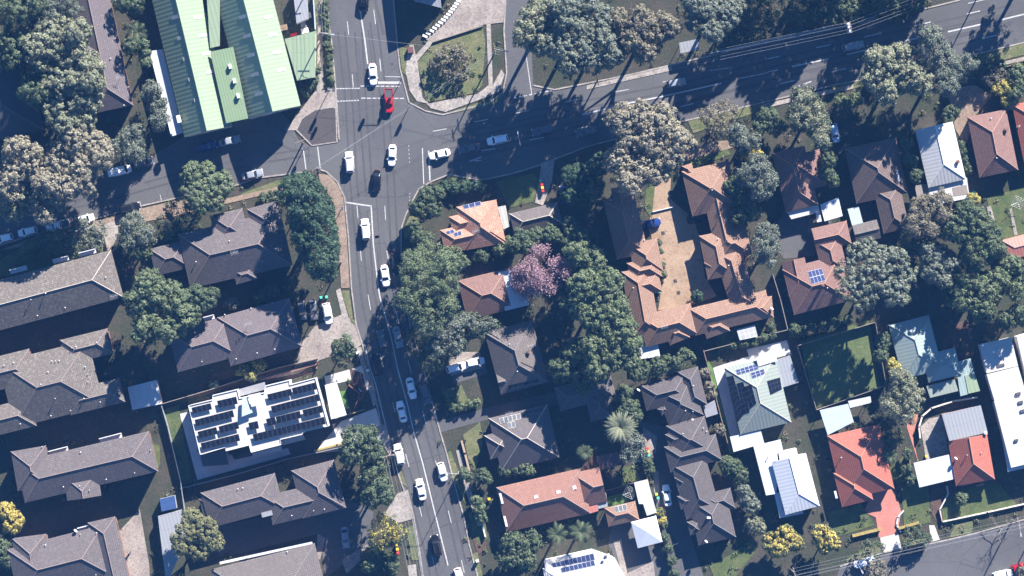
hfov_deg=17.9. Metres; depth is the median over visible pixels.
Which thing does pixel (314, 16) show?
fence
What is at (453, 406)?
hedge
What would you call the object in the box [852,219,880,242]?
garage
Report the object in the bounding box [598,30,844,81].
power line
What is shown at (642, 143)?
tree
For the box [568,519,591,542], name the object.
palm tree
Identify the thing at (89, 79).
tree
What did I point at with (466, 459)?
front wall
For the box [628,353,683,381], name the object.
tree
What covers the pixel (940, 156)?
house
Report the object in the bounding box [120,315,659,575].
driveway
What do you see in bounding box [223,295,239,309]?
shrub
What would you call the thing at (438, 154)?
sedan car
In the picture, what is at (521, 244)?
tree
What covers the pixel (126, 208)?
suv car
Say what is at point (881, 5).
tree
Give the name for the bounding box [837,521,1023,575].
street
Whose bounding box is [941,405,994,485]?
house
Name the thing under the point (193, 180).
tree
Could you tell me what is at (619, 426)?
palm tree
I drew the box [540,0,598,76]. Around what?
tree
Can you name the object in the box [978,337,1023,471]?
house
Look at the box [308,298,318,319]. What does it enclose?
sedan car
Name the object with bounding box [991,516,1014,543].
bare tree
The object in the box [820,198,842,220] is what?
carport
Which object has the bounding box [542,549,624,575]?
house
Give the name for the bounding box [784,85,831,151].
tree
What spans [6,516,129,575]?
apartment block
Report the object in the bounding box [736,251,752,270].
bare tree
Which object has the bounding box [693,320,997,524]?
red brick yard
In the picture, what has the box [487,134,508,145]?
suv car
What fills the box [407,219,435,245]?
tree
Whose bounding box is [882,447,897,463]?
palm tree
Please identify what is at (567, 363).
tree
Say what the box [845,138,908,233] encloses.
house
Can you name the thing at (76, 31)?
tree
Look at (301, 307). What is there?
hatchback car
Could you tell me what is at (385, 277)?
sedan car
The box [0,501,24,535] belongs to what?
tree
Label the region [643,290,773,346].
courtyard villas
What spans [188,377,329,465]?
flat roofed apartments
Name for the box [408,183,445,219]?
tree
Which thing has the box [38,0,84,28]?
tree
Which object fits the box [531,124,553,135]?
sedan car
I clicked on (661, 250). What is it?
shrub
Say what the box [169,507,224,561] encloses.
tree
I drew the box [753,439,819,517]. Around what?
house
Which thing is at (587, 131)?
sedan car
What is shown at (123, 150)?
tree
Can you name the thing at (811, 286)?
house
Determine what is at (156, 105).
tree
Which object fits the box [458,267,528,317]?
house
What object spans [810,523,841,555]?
tree
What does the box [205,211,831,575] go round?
asphalt yard
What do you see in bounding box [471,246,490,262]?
shrub
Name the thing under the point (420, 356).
tree
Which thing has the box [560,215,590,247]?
tree
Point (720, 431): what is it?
clipped shrub
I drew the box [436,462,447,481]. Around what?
hatchback car
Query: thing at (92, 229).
tree
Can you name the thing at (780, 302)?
fence
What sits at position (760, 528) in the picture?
shrub
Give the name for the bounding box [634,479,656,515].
garden shed
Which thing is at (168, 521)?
long carport
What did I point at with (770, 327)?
hedge
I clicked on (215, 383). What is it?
shrub
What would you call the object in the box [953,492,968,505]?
clipped shrub
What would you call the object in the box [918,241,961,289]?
tree
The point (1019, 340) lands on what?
house
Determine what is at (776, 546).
tree
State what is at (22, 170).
tree
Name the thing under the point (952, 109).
shrub
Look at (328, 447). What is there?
edge wall
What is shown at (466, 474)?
shrub
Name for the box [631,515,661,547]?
shade canopy
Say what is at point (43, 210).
tree
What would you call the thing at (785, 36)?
guard rail
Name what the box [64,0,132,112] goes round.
apartment block
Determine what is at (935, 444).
paver court
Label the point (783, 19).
tree
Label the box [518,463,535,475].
shrub
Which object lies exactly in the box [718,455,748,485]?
shrub
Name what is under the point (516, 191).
lawn
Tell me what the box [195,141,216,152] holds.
sedan car
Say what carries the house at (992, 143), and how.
on the ground at (142, 362)
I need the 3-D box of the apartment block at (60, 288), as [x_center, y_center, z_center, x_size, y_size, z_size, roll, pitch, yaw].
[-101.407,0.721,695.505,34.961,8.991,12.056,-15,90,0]
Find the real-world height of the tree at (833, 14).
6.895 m
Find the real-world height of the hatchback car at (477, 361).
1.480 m
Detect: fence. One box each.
[161,404,184,509]
[162,358,317,403]
[180,447,340,488]
[313,0,315,29]
[433,26,482,41]
[605,483,633,490]
[703,349,728,448]
[705,330,785,350]
[772,274,787,329]
[796,322,886,409]
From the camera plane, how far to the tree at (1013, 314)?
690.79 m
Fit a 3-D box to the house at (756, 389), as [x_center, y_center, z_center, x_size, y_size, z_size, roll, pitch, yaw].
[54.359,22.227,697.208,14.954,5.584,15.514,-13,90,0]
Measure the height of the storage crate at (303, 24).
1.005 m
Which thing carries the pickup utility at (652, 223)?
on the courtyard
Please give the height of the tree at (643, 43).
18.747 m
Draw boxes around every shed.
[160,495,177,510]
[294,0,308,23]
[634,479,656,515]
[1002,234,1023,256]
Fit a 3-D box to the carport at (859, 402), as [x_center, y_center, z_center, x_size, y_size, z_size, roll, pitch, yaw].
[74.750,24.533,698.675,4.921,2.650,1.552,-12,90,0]
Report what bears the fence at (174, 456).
on the lawn at (516, 191)
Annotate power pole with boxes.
[845,22,851,32]
[1012,519,1021,536]
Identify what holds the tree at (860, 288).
on the ground at (142, 362)
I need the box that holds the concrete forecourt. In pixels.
[285,0,504,130]
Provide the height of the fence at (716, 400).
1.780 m
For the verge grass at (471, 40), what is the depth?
699.92 m
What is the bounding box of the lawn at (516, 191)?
[0,149,1023,575]
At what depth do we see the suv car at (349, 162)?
698.53 m
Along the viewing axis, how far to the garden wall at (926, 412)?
698.75 m
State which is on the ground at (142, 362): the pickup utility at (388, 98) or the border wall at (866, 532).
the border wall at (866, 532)
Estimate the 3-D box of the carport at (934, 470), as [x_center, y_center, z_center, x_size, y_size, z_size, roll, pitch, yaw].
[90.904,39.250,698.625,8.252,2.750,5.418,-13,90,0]
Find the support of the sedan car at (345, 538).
on the asphalt yard at (796, 239)
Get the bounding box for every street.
[0,112,308,243]
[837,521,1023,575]
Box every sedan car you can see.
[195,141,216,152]
[219,135,240,146]
[241,169,263,179]
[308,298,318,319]
[340,526,350,547]
[368,63,377,84]
[371,170,380,191]
[380,264,390,286]
[387,144,396,165]
[392,326,403,347]
[396,401,407,422]
[405,377,416,398]
[415,478,426,500]
[428,148,450,159]
[458,143,480,153]
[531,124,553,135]
[575,126,597,137]
[662,484,671,506]
[853,556,873,568]
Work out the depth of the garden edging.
699.60 m
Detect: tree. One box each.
[0,0,51,72]
[0,135,43,204]
[0,186,35,225]
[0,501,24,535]
[0,536,12,569]
[16,57,66,115]
[21,12,93,74]
[23,187,65,226]
[29,147,98,202]
[36,227,77,260]
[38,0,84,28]
[38,50,106,100]
[42,84,104,139]
[49,121,114,171]
[65,218,107,255]
[109,123,147,165]
[111,0,144,56]
[115,209,157,254]
[122,267,201,345]
[125,20,146,41]
[128,242,152,262]
[138,38,152,67]
[138,78,172,132]
[154,198,201,241]
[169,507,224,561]
[177,160,235,214]
[185,282,220,312]
[276,170,340,286]
[329,334,355,363]
[337,423,384,467]
[356,460,395,509]
[358,543,400,575]
[366,511,410,554]
[392,250,462,336]
[398,238,448,277]
[404,328,446,374]
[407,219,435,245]
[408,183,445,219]
[421,310,501,361]
[449,245,470,274]
[494,528,542,573]
[506,222,562,258]
[508,240,571,300]
[512,0,565,57]
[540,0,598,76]
[546,522,567,546]
[547,336,596,395]
[558,151,606,205]
[558,266,631,333]
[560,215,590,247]
[561,239,607,278]
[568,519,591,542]
[574,0,628,75]
[576,444,591,459]
[577,312,644,385]
[602,97,697,196]
[604,411,638,443]
[606,3,683,63]
[614,383,633,402]
[615,397,643,425]
[619,431,648,464]
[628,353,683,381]
[681,0,746,43]
[696,99,738,141]
[722,175,762,226]
[726,122,761,154]
[735,152,779,201]
[736,0,814,33]
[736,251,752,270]
[751,106,788,138]
[752,221,782,270]
[761,524,805,558]
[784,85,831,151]
[804,0,870,25]
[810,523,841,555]
[818,151,840,188]
[832,236,917,312]
[857,539,885,559]
[858,40,935,106]
[863,558,892,575]
[867,0,926,23]
[872,332,891,363]
[878,367,925,425]
[881,417,905,462]
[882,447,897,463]
[885,357,901,372]
[896,228,936,257]
[899,187,953,240]
[900,525,931,548]
[913,22,979,97]
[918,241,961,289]
[941,199,1009,270]
[944,265,1010,322]
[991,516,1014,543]
[995,303,1023,333]
[999,253,1023,302]
[1006,62,1023,101]
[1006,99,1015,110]
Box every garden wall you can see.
[260,363,318,380]
[918,397,977,437]
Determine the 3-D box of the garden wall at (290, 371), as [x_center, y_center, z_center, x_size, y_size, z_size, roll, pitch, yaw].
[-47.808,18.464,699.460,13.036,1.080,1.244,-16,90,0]
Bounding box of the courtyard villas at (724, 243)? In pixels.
[681,160,753,304]
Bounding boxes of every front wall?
[461,440,469,469]
[938,486,1023,522]
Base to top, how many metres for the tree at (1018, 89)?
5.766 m
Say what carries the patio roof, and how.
on the ground at (142, 362)
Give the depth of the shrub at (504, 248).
697.06 m
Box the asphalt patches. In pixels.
[111,4,963,560]
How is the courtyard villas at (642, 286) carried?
on the ground at (142, 362)
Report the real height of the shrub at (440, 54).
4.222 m
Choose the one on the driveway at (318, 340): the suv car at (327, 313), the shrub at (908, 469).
the suv car at (327, 313)
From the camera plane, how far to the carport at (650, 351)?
697.38 m
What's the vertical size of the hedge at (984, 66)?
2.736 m
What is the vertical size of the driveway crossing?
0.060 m
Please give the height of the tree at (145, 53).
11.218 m
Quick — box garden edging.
[896,510,903,531]
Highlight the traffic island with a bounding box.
[297,107,335,144]
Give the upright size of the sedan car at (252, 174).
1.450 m
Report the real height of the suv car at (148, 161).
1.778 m
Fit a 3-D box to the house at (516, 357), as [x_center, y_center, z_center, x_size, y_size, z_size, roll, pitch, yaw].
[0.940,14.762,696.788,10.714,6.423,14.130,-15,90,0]
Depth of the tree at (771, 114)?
695.06 m
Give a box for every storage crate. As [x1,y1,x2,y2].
[280,24,287,30]
[300,21,306,27]
[301,27,308,33]
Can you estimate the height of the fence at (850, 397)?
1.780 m
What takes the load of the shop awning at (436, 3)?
attached to the shop building
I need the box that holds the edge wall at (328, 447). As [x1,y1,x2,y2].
[314,443,341,451]
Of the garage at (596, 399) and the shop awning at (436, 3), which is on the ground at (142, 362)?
the garage at (596, 399)
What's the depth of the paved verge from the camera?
699.91 m
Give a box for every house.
[0,43,43,139]
[440,200,505,250]
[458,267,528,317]
[484,404,559,471]
[485,320,548,394]
[496,467,606,532]
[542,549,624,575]
[724,352,798,434]
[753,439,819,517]
[772,145,826,221]
[782,220,851,314]
[827,424,894,506]
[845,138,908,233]
[889,315,979,397]
[915,122,968,201]
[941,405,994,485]
[967,109,1017,177]
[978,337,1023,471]
[1012,102,1023,160]
[1014,333,1023,375]
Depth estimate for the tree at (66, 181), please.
684.34 m
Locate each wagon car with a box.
[446,361,466,373]
[842,40,863,51]
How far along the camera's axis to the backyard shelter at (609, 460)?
697.18 m
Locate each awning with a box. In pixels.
[414,0,441,8]
[586,504,597,514]
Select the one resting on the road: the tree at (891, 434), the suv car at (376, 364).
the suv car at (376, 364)
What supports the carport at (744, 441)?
on the ground at (142, 362)
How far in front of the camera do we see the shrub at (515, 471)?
696.97 m
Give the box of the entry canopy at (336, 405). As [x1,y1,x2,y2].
[325,382,346,418]
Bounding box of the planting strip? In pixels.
[299,0,334,98]
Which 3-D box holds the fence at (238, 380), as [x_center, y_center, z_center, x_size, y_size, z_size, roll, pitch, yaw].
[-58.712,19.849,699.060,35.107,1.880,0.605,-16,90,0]
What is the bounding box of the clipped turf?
[340,359,732,505]
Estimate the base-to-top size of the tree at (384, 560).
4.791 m
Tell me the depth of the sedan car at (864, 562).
698.86 m
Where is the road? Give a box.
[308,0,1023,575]
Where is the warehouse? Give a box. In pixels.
[150,0,315,136]
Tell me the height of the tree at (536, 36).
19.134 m
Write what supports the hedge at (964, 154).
on the ground at (142, 362)
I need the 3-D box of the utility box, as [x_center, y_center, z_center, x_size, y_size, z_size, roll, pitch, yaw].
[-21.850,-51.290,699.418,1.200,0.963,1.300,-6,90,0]
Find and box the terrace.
[180,340,790,479]
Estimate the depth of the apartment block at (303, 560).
693.48 m
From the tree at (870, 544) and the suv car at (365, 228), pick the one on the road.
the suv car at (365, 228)
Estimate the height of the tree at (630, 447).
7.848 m
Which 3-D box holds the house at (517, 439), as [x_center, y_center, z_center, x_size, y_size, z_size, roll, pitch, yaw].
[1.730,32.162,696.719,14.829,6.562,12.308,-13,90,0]
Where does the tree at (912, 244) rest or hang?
on the ground at (142, 362)
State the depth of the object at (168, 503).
697.70 m
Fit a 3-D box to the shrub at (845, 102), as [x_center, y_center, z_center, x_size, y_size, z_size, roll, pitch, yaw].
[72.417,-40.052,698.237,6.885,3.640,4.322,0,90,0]
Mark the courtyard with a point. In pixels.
(681, 256)
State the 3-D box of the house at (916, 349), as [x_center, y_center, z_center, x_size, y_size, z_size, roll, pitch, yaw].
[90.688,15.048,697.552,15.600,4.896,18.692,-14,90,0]
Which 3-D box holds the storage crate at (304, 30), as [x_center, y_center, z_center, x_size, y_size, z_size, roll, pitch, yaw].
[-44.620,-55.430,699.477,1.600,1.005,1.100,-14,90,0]
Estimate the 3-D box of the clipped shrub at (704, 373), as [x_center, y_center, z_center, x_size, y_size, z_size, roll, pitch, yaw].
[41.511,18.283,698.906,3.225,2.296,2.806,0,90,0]
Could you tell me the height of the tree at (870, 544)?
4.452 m
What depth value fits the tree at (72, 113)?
684.59 m
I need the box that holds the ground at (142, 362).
[0,0,1023,575]
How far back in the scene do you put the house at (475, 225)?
696.01 m
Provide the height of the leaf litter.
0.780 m
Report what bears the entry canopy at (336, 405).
on the ground at (142, 362)
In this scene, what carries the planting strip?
on the ground at (142, 362)
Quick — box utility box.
[407,47,413,52]
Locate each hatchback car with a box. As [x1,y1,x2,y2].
[0,233,13,243]
[18,226,37,236]
[74,213,94,223]
[297,300,306,319]
[376,330,387,349]
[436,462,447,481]
[454,567,462,575]
[465,356,484,367]
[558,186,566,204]
[666,77,685,87]
[830,123,839,142]
[1010,562,1023,572]
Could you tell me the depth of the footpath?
699.90 m
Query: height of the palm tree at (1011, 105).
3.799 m
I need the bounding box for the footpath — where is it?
[96,0,1023,575]
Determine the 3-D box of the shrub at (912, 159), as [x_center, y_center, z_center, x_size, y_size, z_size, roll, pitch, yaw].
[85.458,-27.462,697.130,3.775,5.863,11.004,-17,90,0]
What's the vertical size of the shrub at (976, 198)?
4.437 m
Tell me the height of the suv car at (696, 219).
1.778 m
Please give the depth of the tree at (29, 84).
684.71 m
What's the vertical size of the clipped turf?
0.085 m
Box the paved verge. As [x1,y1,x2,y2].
[0,85,991,287]
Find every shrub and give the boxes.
[208,379,220,389]
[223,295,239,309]
[234,358,267,381]
[253,284,280,304]
[257,189,285,206]
[426,41,473,80]
[457,466,473,483]
[469,495,487,524]
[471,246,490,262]
[473,467,493,484]
[490,235,515,257]
[497,464,511,476]
[509,467,522,475]
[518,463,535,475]
[642,457,655,474]
[654,507,666,525]
[657,238,667,279]
[677,347,696,361]
[690,289,702,303]
[699,367,711,378]
[703,380,714,392]
[704,389,716,399]
[713,423,725,436]
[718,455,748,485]
[736,484,761,515]
[740,148,763,161]
[744,515,766,535]
[833,92,863,111]
[900,135,922,183]
[900,447,915,487]
[942,104,960,122]
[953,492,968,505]
[967,193,980,204]
[982,65,1007,86]
[991,77,1020,108]
[1015,566,1023,575]
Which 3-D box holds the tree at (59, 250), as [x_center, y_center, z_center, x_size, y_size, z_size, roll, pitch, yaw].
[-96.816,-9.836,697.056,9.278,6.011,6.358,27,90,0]
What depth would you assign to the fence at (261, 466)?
698.25 m
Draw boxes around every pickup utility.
[46,219,69,231]
[384,89,393,112]
[641,218,660,229]
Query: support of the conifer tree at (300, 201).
on the ground at (142, 362)
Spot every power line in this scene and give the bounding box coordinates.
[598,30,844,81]
[599,32,849,84]
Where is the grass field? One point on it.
(841, 366)
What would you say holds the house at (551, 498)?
on the ground at (142, 362)
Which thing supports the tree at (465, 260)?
on the ground at (142, 362)
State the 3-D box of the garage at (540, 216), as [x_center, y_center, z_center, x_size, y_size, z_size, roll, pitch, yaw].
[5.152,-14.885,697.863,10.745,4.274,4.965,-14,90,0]
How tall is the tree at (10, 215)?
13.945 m
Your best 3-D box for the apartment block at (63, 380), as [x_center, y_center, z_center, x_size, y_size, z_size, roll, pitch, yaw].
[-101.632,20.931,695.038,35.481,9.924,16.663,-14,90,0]
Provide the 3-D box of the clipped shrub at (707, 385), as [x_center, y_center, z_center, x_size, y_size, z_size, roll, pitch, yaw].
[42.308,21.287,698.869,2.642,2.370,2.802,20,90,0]
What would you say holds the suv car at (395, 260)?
on the road
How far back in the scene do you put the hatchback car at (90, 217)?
699.06 m
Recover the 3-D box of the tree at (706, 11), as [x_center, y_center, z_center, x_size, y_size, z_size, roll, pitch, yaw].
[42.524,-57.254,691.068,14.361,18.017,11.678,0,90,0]
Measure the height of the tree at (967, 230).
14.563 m
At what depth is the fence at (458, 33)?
699.45 m
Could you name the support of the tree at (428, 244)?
on the ground at (142, 362)
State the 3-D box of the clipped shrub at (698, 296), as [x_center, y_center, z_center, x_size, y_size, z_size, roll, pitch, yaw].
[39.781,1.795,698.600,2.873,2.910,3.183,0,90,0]
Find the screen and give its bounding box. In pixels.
[349,385,360,409]
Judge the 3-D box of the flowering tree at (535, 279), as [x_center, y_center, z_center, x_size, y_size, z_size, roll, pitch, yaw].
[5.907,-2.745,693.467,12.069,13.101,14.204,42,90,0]
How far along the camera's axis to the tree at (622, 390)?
694.29 m
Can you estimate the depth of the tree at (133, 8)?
691.06 m
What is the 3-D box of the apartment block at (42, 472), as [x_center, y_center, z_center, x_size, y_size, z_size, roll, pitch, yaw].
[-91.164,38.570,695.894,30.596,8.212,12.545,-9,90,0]
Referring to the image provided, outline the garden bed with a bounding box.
[182,82,598,553]
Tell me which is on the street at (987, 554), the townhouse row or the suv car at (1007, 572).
the suv car at (1007, 572)
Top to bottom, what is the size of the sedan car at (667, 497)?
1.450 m
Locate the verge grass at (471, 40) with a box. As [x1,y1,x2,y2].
[241,0,1023,575]
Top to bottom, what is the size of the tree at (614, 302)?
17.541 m
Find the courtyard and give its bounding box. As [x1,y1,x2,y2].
[649,178,715,309]
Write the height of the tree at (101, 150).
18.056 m
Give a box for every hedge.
[439,178,487,195]
[442,387,480,412]
[656,507,679,575]
[728,321,777,349]
[788,313,852,337]
[957,140,972,174]
[965,56,1006,78]
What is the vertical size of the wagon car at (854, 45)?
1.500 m
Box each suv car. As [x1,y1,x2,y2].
[118,202,139,213]
[132,156,153,168]
[322,302,332,324]
[345,151,354,172]
[359,0,368,12]
[360,218,370,240]
[370,354,382,375]
[391,252,400,273]
[393,443,404,465]
[419,382,431,404]
[430,534,441,556]
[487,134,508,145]
[686,213,707,223]
[904,543,925,555]
[991,569,1012,575]
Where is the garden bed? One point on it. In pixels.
(230, 376)
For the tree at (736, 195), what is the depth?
694.15 m
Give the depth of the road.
699.98 m
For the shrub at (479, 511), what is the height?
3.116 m
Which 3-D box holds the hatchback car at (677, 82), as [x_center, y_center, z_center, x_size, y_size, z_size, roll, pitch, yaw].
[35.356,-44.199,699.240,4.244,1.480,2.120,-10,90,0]
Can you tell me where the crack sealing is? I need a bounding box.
[363,30,863,532]
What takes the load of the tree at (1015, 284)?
on the ground at (142, 362)
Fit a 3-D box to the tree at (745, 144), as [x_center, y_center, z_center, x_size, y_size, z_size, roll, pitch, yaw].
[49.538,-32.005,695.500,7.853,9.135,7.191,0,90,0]
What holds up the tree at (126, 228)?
on the ground at (142, 362)
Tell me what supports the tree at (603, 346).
on the ground at (142, 362)
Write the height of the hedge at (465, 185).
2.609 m
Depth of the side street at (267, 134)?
699.98 m
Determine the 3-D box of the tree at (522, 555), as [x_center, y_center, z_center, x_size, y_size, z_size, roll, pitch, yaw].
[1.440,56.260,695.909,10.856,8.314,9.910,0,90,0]
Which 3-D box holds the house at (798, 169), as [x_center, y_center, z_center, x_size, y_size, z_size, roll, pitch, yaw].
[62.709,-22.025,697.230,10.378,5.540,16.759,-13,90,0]
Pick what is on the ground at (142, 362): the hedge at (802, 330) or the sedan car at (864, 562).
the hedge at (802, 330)
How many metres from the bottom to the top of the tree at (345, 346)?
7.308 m
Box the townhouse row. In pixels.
[637,366,735,545]
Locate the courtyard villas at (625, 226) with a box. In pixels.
[603,185,644,258]
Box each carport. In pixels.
[158,509,187,575]
[638,344,659,358]
[730,430,763,451]
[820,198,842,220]
[820,404,853,434]
[847,206,862,228]
[848,396,870,407]
[914,455,953,486]
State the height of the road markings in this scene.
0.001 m
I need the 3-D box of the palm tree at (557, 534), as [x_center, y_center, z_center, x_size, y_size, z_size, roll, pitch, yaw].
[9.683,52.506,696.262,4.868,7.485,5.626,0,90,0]
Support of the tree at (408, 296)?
on the ground at (142, 362)
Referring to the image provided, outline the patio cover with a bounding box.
[498,205,508,228]
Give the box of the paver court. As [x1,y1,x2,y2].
[921,416,948,459]
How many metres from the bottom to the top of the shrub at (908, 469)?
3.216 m
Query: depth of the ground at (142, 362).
700.02 m
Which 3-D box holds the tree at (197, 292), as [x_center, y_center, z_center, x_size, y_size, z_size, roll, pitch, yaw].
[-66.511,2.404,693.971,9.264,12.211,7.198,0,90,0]
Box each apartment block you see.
[0,249,122,329]
[0,328,124,434]
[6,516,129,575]
[11,431,157,502]
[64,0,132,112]
[149,201,292,285]
[169,298,302,371]
[199,459,345,526]
[211,542,322,575]
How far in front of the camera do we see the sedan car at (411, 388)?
698.93 m
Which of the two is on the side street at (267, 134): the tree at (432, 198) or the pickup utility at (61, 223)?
the pickup utility at (61, 223)
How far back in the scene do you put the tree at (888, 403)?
690.76 m
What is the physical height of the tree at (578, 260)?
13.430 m
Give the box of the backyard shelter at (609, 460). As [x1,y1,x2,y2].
[597,451,623,468]
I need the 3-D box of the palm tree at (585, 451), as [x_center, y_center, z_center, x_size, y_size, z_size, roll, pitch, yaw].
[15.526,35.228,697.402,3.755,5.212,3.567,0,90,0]
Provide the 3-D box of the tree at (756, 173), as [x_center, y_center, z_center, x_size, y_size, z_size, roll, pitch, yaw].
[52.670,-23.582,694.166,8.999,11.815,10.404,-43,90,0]
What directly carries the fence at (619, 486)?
on the ground at (142, 362)
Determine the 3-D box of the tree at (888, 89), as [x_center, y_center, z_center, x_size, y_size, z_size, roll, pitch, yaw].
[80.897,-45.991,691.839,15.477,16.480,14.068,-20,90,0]
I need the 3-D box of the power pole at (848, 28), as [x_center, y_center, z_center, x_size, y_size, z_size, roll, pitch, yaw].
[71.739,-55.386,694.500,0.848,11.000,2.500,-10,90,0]
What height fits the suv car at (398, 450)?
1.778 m
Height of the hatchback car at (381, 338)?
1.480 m
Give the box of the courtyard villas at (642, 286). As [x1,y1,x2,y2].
[622,238,662,335]
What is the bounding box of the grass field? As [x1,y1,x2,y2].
[800,320,879,407]
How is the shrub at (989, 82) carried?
on the ground at (142, 362)
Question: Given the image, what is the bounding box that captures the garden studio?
[604,501,639,526]
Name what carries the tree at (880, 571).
on the ground at (142, 362)
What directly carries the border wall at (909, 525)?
on the lawn at (516, 191)
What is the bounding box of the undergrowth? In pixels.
[0,0,1023,575]
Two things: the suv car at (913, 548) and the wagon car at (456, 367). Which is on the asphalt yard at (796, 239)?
the wagon car at (456, 367)
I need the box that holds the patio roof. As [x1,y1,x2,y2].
[598,492,607,508]
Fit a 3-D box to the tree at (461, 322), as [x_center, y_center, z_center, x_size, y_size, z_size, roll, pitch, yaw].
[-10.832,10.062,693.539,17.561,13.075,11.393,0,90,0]
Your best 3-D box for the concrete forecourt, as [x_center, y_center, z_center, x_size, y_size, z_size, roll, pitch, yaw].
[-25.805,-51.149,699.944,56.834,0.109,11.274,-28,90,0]
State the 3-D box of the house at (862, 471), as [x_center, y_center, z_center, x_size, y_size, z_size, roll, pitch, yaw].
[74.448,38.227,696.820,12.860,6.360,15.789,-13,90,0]
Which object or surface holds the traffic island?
on the road
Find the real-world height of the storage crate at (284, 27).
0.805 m
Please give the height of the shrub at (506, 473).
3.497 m
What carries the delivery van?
on the side street at (267, 134)
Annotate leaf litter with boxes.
[0,0,1023,574]
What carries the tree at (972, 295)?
on the ground at (142, 362)
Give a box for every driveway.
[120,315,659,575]
[316,366,380,452]
[865,414,983,536]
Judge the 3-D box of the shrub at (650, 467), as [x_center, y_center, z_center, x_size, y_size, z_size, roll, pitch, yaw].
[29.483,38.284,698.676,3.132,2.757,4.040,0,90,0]
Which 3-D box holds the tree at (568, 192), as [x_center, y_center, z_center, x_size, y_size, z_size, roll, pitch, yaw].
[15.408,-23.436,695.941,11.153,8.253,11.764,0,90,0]
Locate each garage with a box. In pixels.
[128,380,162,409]
[509,202,562,230]
[554,373,615,421]
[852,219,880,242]
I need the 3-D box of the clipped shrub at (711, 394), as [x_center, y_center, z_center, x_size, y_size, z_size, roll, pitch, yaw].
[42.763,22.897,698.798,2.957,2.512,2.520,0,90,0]
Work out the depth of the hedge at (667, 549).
698.00 m
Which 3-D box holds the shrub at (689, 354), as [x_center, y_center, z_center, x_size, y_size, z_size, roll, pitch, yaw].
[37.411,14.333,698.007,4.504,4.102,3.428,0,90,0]
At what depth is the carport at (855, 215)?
697.37 m
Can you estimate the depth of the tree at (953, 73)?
686.08 m
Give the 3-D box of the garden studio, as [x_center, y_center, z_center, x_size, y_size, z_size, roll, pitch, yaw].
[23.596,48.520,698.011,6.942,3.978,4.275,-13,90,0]
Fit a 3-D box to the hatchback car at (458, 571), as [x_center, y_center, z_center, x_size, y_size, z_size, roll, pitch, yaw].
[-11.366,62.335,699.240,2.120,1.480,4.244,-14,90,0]
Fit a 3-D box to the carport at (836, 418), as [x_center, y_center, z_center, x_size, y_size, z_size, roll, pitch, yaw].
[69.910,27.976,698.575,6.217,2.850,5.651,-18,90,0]
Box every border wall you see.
[852,528,880,536]
[898,521,918,529]
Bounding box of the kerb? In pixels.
[0,0,1023,575]
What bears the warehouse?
on the ground at (142, 362)
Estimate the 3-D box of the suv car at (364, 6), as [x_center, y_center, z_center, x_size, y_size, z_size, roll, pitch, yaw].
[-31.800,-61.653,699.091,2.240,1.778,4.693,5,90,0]
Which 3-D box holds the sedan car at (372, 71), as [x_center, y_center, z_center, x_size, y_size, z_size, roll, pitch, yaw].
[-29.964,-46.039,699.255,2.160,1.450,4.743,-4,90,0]
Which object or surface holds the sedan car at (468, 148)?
on the road
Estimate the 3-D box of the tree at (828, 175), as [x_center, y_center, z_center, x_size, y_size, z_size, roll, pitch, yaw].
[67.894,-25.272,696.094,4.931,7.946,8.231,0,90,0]
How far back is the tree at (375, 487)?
689.97 m
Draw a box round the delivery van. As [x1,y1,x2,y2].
[107,164,131,176]
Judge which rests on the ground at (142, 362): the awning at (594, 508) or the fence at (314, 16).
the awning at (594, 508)
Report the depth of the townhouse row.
695.83 m
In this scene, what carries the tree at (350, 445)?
on the ground at (142, 362)
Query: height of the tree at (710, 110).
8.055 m
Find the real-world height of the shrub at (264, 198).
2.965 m
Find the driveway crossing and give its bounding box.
[880,525,939,553]
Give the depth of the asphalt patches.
699.98 m
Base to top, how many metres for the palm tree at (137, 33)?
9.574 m
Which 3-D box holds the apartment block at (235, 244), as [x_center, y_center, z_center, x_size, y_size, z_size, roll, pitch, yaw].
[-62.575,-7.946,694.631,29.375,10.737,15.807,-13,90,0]
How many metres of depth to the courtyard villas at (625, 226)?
695.78 m
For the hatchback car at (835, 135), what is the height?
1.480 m
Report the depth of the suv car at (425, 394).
698.47 m
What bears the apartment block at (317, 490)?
on the ground at (142, 362)
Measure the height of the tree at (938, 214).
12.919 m
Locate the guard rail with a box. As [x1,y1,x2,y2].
[709,17,874,53]
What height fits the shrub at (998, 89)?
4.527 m
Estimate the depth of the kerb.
699.86 m
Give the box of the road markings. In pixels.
[117,0,1023,575]
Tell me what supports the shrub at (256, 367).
on the ground at (142, 362)
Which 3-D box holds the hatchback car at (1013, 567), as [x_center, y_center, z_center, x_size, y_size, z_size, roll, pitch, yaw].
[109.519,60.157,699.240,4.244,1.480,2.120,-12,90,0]
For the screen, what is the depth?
698.35 m
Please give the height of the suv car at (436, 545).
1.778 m
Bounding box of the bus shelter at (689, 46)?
[679,39,698,52]
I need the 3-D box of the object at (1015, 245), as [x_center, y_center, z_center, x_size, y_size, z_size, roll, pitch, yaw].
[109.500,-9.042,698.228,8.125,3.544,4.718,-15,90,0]
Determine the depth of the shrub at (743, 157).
694.66 m
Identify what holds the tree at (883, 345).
on the ground at (142, 362)
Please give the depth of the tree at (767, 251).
691.15 m
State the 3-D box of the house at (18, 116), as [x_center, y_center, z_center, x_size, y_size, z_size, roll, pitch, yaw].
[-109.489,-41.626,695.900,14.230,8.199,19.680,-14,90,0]
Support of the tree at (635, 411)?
on the ground at (142, 362)
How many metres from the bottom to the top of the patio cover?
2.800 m

